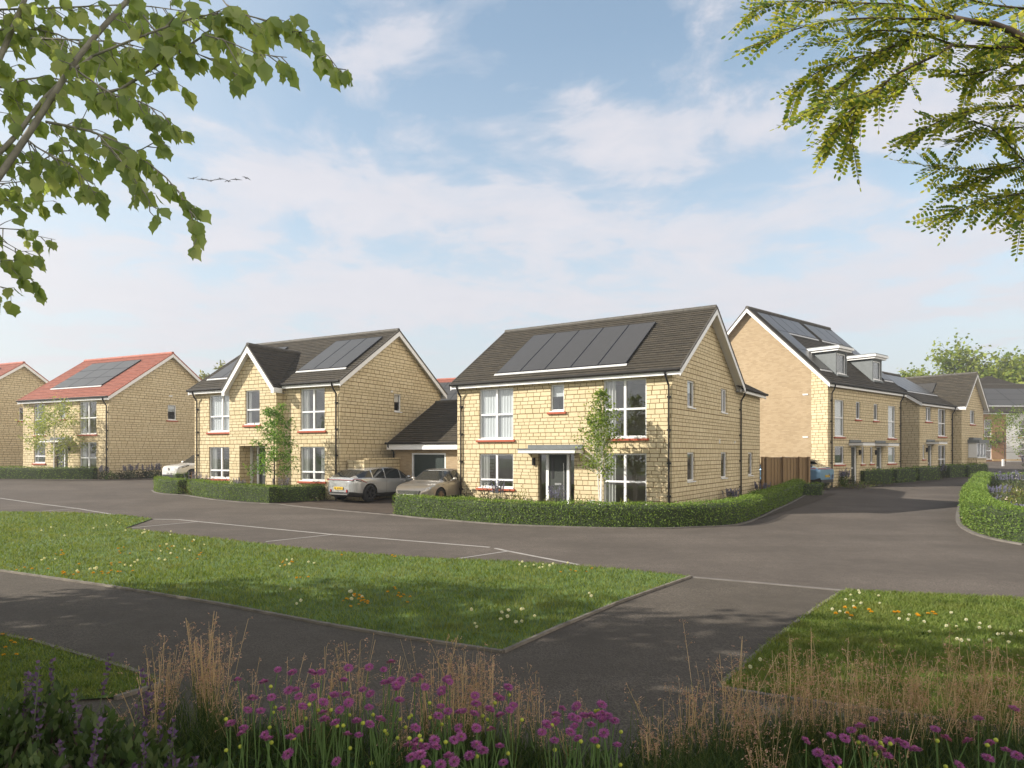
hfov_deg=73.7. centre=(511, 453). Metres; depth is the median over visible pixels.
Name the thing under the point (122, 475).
shrub
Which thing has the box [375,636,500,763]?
hair grass
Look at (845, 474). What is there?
shrub
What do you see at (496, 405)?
window
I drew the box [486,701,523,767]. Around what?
pincushion flower plant
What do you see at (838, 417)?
window
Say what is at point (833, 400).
town house
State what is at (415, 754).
pincushion flower plant
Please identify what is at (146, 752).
salvia
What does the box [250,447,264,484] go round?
door
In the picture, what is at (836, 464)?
window
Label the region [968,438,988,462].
bay window
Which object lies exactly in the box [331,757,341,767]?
pincushion flower plant
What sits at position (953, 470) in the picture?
hedge
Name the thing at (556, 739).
pincushion flower plant
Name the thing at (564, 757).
hair grass
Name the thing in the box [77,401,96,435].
window
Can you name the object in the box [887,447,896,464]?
window
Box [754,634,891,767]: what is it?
hair grass
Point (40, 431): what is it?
young tree
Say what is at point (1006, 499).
shrub
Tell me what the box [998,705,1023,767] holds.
pincushion flower plant
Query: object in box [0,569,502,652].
path edging
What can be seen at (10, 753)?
salvia
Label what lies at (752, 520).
kerb
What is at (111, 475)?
shrub
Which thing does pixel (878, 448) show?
door
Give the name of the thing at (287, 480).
shrub
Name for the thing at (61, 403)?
window
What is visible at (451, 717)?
hair grass
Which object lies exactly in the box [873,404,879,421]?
window
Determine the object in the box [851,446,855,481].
door
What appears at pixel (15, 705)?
salvia
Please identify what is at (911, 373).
broadleaf tree
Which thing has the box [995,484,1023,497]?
shrub
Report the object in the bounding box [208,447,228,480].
window
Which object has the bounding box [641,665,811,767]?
hair grass
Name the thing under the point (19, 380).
red roofed house
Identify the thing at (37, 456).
window
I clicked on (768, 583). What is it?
path threshold
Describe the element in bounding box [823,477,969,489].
garden bed
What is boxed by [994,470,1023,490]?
shrub
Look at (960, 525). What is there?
kerb
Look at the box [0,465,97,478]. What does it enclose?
hedge
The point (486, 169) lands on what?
sky
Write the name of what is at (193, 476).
shrub
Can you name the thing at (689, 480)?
window
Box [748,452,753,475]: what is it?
window
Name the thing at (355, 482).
parked car
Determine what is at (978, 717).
pincushion flower plant
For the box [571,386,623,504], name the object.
birch tree
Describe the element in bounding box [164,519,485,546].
parking line
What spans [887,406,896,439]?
window
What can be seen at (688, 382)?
window
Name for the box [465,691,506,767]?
pincushion flower plant
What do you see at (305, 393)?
window
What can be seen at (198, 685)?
hair grass
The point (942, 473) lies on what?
shrub
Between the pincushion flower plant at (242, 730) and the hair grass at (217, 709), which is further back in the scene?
the hair grass at (217, 709)
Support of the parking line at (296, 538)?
on the road
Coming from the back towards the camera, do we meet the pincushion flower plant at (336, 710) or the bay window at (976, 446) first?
the bay window at (976, 446)
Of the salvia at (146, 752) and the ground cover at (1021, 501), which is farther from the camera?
the ground cover at (1021, 501)
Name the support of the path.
on the road
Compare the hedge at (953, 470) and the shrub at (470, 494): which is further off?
the hedge at (953, 470)
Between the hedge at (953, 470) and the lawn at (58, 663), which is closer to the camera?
the lawn at (58, 663)
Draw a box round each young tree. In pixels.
[15,392,95,467]
[243,400,300,484]
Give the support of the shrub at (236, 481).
on the garden bed at (257, 502)
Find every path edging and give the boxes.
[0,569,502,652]
[0,634,164,680]
[114,681,164,699]
[502,575,691,652]
[717,590,849,688]
[719,685,972,726]
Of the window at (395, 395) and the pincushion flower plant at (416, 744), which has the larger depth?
the window at (395, 395)
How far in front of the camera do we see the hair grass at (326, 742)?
4.64 m
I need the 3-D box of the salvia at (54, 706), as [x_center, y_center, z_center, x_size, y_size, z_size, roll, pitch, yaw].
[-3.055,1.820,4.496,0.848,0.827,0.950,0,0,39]
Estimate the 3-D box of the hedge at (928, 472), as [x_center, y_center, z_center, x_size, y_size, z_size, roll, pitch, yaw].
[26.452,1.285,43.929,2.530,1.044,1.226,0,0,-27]
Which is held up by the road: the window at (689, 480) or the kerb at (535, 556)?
the kerb at (535, 556)
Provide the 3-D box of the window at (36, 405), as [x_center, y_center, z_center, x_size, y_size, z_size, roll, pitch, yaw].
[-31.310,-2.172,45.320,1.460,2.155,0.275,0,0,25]
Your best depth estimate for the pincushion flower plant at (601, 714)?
3.88 m
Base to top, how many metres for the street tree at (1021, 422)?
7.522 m
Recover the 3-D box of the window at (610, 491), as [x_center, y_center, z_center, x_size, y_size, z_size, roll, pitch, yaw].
[4.094,1.103,24.657,1.740,2.185,0.245,0,0,34]
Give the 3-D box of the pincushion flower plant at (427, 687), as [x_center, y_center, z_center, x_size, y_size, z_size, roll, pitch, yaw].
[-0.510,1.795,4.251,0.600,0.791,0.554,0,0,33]
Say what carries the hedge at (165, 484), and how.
on the garden bed
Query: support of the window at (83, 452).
in the red roofed house at (140, 409)
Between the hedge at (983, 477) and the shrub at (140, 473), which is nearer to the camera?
the hedge at (983, 477)
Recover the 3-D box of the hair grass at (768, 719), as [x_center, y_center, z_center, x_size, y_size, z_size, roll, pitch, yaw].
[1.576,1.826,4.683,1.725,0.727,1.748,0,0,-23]
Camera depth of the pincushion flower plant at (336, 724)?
3.83 m
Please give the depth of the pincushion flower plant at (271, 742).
3.93 m
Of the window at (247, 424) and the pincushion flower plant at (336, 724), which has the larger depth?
the window at (247, 424)
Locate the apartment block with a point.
(1001, 395)
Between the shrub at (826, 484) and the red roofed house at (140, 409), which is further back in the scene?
the red roofed house at (140, 409)
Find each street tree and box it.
[983,404,1023,463]
[1015,403,1023,445]
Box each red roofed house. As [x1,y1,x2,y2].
[0,361,48,467]
[16,352,201,478]
[437,378,456,399]
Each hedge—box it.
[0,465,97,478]
[152,475,188,493]
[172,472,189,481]
[186,478,279,502]
[274,483,327,501]
[392,478,805,526]
[801,481,823,494]
[860,468,893,483]
[888,467,917,482]
[908,465,941,480]
[936,463,966,477]
[957,462,988,476]
[957,482,1023,542]
[967,471,991,487]
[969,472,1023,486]
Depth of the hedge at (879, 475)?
40.28 m
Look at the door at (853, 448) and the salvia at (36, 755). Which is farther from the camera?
the door at (853, 448)
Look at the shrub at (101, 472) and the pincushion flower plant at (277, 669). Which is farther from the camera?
the shrub at (101, 472)
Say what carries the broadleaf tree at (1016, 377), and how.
on the ground
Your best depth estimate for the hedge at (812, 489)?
32.86 m
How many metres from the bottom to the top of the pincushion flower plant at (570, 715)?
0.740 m
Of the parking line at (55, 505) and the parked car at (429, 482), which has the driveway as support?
the parked car at (429, 482)
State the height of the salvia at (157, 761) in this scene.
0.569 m
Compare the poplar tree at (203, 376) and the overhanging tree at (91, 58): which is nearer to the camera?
the overhanging tree at (91, 58)
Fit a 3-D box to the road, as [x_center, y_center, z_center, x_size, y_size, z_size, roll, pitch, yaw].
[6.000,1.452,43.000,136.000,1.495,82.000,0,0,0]
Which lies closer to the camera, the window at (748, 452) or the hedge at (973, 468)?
the window at (748, 452)
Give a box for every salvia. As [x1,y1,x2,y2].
[0,660,104,767]
[0,672,74,767]
[2,653,131,767]
[8,717,107,767]
[44,668,186,767]
[80,702,207,767]
[87,753,97,767]
[129,748,231,767]
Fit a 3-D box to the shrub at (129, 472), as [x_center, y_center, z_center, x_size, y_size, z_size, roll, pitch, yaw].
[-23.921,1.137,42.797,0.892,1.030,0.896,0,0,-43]
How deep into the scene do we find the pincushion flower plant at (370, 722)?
3.85 m
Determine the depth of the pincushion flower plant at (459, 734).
3.69 m
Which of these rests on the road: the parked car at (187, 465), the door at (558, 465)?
the parked car at (187, 465)
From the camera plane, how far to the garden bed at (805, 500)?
29.22 m
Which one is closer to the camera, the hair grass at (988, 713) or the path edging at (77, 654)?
the hair grass at (988, 713)
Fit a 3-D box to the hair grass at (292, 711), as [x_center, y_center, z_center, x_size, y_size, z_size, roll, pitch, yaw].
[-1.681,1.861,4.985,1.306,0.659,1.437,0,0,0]
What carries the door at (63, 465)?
in the red roofed house at (140, 409)
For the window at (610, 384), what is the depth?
24.65 m
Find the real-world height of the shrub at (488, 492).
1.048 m
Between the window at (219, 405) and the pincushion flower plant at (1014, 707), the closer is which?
the pincushion flower plant at (1014, 707)
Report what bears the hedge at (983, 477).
on the garden bed at (984, 534)
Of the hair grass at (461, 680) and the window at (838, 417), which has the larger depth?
the window at (838, 417)
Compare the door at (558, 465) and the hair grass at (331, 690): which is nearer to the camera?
the hair grass at (331, 690)
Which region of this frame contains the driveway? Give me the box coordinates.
[275,497,394,513]
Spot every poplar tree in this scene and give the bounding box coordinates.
[199,370,209,379]
[213,360,224,369]
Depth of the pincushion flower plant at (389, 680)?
4.24 m
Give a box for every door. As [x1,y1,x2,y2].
[57,443,66,467]
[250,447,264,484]
[412,453,445,495]
[539,453,573,503]
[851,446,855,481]
[877,447,880,468]
[928,445,930,465]
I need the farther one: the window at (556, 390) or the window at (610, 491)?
the window at (556, 390)
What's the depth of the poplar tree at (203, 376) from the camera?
69.88 m
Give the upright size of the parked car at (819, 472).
1.678 m
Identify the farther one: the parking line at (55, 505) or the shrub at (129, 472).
the shrub at (129, 472)
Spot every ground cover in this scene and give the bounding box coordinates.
[170,485,329,501]
[834,479,909,489]
[990,481,1023,505]
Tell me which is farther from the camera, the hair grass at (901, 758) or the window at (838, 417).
the window at (838, 417)
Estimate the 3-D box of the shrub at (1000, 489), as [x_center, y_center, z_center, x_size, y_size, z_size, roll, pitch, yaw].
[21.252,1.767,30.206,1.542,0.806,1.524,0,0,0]
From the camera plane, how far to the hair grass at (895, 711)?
5.00 m
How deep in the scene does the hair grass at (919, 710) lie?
4.77 m
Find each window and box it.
[32,442,45,464]
[33,404,45,435]
[58,403,65,420]
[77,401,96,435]
[80,442,95,467]
[166,405,177,421]
[206,395,228,433]
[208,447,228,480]
[242,390,260,426]
[297,388,325,432]
[297,447,325,483]
[394,394,401,412]
[476,387,514,441]
[476,454,514,490]
[547,384,565,413]
[604,378,648,440]
[604,453,645,504]
[687,380,695,408]
[687,452,695,482]
[721,389,727,413]
[721,452,727,478]
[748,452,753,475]
[834,400,845,438]
[834,446,845,465]
[855,402,861,420]
[861,447,865,465]
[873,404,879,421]
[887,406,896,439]
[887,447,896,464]
[925,407,932,422]
[938,409,947,437]
[938,445,944,465]
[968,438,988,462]
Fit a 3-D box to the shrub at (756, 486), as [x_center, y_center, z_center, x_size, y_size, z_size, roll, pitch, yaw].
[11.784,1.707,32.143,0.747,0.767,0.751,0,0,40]
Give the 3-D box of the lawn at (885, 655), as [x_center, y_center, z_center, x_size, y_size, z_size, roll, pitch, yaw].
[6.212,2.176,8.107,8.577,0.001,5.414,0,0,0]
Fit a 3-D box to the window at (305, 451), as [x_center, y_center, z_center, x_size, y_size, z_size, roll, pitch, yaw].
[-8.893,0.528,30.533,1.700,1.635,0.274,0,0,29]
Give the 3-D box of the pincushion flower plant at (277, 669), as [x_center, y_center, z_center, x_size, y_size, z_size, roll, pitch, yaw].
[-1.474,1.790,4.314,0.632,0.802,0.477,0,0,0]
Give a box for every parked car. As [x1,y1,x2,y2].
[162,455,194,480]
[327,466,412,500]
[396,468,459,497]
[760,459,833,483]
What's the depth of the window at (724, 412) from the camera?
28.65 m
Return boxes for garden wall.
[347,458,399,500]
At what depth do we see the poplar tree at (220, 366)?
69.66 m
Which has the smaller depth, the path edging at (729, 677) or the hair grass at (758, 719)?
the hair grass at (758, 719)
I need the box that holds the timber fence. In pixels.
[760,457,809,488]
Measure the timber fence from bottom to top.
2.140 m
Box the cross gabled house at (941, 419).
[882,371,989,468]
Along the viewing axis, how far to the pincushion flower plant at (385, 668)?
4.51 m
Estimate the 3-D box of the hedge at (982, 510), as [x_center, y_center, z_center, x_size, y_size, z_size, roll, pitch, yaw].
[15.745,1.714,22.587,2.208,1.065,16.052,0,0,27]
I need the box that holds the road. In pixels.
[0,461,1023,726]
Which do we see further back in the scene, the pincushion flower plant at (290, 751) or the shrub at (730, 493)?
the shrub at (730, 493)
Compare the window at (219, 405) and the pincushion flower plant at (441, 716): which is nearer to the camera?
the pincushion flower plant at (441, 716)
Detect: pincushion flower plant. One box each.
[205,677,260,767]
[224,717,247,767]
[233,666,305,767]
[242,693,284,767]
[259,724,303,767]
[269,706,294,767]
[271,682,336,767]
[273,668,346,767]
[281,748,293,767]
[292,691,353,767]
[319,715,359,767]
[325,662,373,767]
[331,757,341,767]
[343,717,364,767]
[344,675,419,767]
[346,659,416,767]
[350,696,404,767]
[350,715,387,767]
[402,723,439,767]
[405,673,450,767]
[406,749,454,767]
[419,723,481,767]
[427,678,505,767]
[428,704,467,767]
[448,743,507,767]
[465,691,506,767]
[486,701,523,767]
[493,683,558,767]
[537,719,599,767]
[547,699,622,767]
[550,701,599,767]
[596,728,620,767]
[802,737,842,767]
[826,726,892,767]
[854,716,883,767]
[873,737,922,767]
[930,725,973,767]
[954,760,964,767]
[972,715,983,767]
[981,738,1023,767]
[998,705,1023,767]
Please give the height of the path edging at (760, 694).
0.040 m
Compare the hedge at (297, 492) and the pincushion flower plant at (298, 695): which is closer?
the pincushion flower plant at (298, 695)
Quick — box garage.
[384,399,456,495]
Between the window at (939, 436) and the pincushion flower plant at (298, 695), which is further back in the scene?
the window at (939, 436)
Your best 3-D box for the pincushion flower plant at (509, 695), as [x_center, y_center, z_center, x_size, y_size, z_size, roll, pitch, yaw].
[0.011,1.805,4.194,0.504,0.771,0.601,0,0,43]
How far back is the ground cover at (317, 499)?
31.68 m
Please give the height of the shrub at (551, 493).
1.082 m
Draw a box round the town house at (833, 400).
[727,306,907,487]
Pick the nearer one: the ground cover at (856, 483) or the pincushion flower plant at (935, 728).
the pincushion flower plant at (935, 728)
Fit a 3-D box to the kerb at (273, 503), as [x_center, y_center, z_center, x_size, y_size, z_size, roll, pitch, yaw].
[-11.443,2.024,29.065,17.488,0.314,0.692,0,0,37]
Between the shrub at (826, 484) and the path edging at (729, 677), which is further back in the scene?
the shrub at (826, 484)
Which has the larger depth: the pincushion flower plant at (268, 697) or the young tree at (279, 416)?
the young tree at (279, 416)
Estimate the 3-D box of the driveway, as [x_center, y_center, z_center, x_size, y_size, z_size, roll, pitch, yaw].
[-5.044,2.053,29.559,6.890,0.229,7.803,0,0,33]
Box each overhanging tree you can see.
[0,0,352,317]
[721,0,1023,261]
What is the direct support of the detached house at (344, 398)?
on the ground
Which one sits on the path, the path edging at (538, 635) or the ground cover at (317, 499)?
the path edging at (538, 635)
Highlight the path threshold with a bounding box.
[691,576,843,590]
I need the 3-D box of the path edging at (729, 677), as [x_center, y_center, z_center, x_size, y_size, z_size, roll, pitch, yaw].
[3.584,2.178,8.590,0.164,0.041,5.611,0,0,37]
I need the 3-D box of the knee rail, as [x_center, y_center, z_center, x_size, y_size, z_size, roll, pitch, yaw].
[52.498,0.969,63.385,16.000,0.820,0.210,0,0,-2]
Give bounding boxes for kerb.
[151,490,388,514]
[389,495,805,528]
[956,503,1023,544]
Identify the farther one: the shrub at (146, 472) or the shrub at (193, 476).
the shrub at (146, 472)
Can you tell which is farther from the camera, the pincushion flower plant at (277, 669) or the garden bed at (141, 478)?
the garden bed at (141, 478)
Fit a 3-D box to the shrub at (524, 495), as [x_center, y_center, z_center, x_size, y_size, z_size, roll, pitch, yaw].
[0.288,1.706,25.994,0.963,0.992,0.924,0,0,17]
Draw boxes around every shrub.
[98,465,108,479]
[103,470,118,479]
[113,471,129,478]
[122,463,138,478]
[133,469,149,478]
[138,464,155,477]
[146,463,162,477]
[184,472,200,491]
[233,477,245,483]
[272,476,289,485]
[460,482,474,499]
[479,481,492,499]
[488,480,504,499]
[503,490,514,502]
[509,486,529,501]
[548,484,566,503]
[722,488,739,497]
[754,481,770,490]
[817,473,833,488]
[837,468,849,486]
[848,476,857,485]
[935,464,946,478]
[987,484,1011,497]
[993,496,1017,503]
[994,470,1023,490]
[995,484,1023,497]
[1018,453,1023,470]
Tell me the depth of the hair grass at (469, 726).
4.75 m
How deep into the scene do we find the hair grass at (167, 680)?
5.29 m
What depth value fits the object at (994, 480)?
38.35 m
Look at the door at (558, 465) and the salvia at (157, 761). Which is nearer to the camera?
the salvia at (157, 761)
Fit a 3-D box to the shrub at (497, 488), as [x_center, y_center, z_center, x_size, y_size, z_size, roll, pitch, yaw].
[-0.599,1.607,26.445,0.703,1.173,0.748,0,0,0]
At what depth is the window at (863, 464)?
40.45 m
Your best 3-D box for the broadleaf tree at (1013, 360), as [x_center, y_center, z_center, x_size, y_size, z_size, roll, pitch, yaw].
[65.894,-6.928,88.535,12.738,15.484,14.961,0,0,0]
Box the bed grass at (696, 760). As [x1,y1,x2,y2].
[9,694,1023,767]
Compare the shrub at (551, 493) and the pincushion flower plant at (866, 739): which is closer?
the pincushion flower plant at (866, 739)
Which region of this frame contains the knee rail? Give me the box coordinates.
[992,459,1023,465]
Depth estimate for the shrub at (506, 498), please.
26.24 m
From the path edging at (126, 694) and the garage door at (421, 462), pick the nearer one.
the path edging at (126, 694)
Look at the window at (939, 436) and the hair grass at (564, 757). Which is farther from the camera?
the window at (939, 436)
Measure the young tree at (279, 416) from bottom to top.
4.446 m
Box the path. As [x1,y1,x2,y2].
[0,572,1023,767]
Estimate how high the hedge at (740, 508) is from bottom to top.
1.054 m
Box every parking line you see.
[1,498,114,514]
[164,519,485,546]
[266,534,332,541]
[461,551,507,558]
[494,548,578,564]
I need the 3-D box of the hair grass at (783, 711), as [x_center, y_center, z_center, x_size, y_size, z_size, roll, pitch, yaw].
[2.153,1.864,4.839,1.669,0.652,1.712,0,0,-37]
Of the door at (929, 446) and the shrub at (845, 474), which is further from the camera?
the door at (929, 446)
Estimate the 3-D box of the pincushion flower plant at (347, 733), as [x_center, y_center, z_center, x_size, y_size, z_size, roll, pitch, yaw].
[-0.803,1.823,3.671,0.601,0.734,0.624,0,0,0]
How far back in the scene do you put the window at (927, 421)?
47.04 m
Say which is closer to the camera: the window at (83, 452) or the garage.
the garage
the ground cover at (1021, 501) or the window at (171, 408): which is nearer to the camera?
the ground cover at (1021, 501)
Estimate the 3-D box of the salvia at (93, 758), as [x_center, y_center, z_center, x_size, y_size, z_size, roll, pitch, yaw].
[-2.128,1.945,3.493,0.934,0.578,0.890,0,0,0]
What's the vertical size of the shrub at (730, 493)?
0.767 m
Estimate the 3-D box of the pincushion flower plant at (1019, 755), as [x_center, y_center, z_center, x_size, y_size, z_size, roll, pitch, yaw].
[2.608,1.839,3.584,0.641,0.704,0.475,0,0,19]
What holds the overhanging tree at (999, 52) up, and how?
on the ground
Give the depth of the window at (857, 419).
40.06 m
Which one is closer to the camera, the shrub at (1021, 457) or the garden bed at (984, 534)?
the garden bed at (984, 534)
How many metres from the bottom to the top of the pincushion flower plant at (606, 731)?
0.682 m
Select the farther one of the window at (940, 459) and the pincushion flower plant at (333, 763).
the window at (940, 459)
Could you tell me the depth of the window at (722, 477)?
28.97 m
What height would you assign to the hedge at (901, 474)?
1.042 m
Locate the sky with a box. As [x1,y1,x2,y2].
[0,0,1023,380]
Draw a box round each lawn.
[0,511,683,648]
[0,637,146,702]
[730,591,1023,723]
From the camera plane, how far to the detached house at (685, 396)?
26.91 m
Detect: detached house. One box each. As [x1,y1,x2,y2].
[186,328,446,500]
[449,305,768,504]
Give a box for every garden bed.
[0,477,153,479]
[183,493,327,502]
[396,493,835,522]
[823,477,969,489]
[960,489,1023,539]
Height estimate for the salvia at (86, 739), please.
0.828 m
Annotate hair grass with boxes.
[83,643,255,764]
[102,633,209,740]
[110,612,256,748]
[114,618,279,757]
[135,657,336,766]
[182,643,398,767]
[188,653,382,767]
[273,688,502,767]
[274,634,409,758]
[280,647,355,759]
[305,649,443,765]
[363,664,521,767]
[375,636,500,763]
[412,638,538,765]
[422,649,539,767]
[434,642,559,767]
[488,665,560,767]
[497,664,587,767]
[525,690,609,767]
[558,683,798,767]
[599,716,717,767]
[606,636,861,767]
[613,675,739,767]
[619,655,858,767]
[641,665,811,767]
[664,658,816,767]
[668,662,932,767]
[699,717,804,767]
[716,638,900,767]
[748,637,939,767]
[753,641,1023,767]
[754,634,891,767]
[804,698,924,767]
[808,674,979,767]
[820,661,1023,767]
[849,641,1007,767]
[906,653,1023,767]
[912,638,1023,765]
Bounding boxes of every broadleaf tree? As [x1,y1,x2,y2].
[896,362,926,376]
[906,328,1016,379]
[973,356,1023,449]
[980,346,1023,377]
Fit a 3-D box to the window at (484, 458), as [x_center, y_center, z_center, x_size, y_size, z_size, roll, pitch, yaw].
[-0.628,0.773,27.787,1.910,1.485,0.275,0,0,34]
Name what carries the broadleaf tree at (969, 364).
on the ground
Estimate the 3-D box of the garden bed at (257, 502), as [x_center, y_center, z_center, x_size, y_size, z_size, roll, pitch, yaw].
[-12.460,1.983,31.151,9.920,0.198,2.796,0,0,29]
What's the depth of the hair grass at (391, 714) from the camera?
4.90 m
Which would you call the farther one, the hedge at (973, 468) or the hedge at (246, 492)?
the hedge at (973, 468)
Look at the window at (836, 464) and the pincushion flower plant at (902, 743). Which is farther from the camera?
the window at (836, 464)
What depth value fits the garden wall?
30.09 m
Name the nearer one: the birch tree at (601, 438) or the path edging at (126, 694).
the path edging at (126, 694)
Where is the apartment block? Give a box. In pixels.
[980,376,1023,461]
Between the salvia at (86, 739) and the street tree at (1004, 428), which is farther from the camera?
the street tree at (1004, 428)

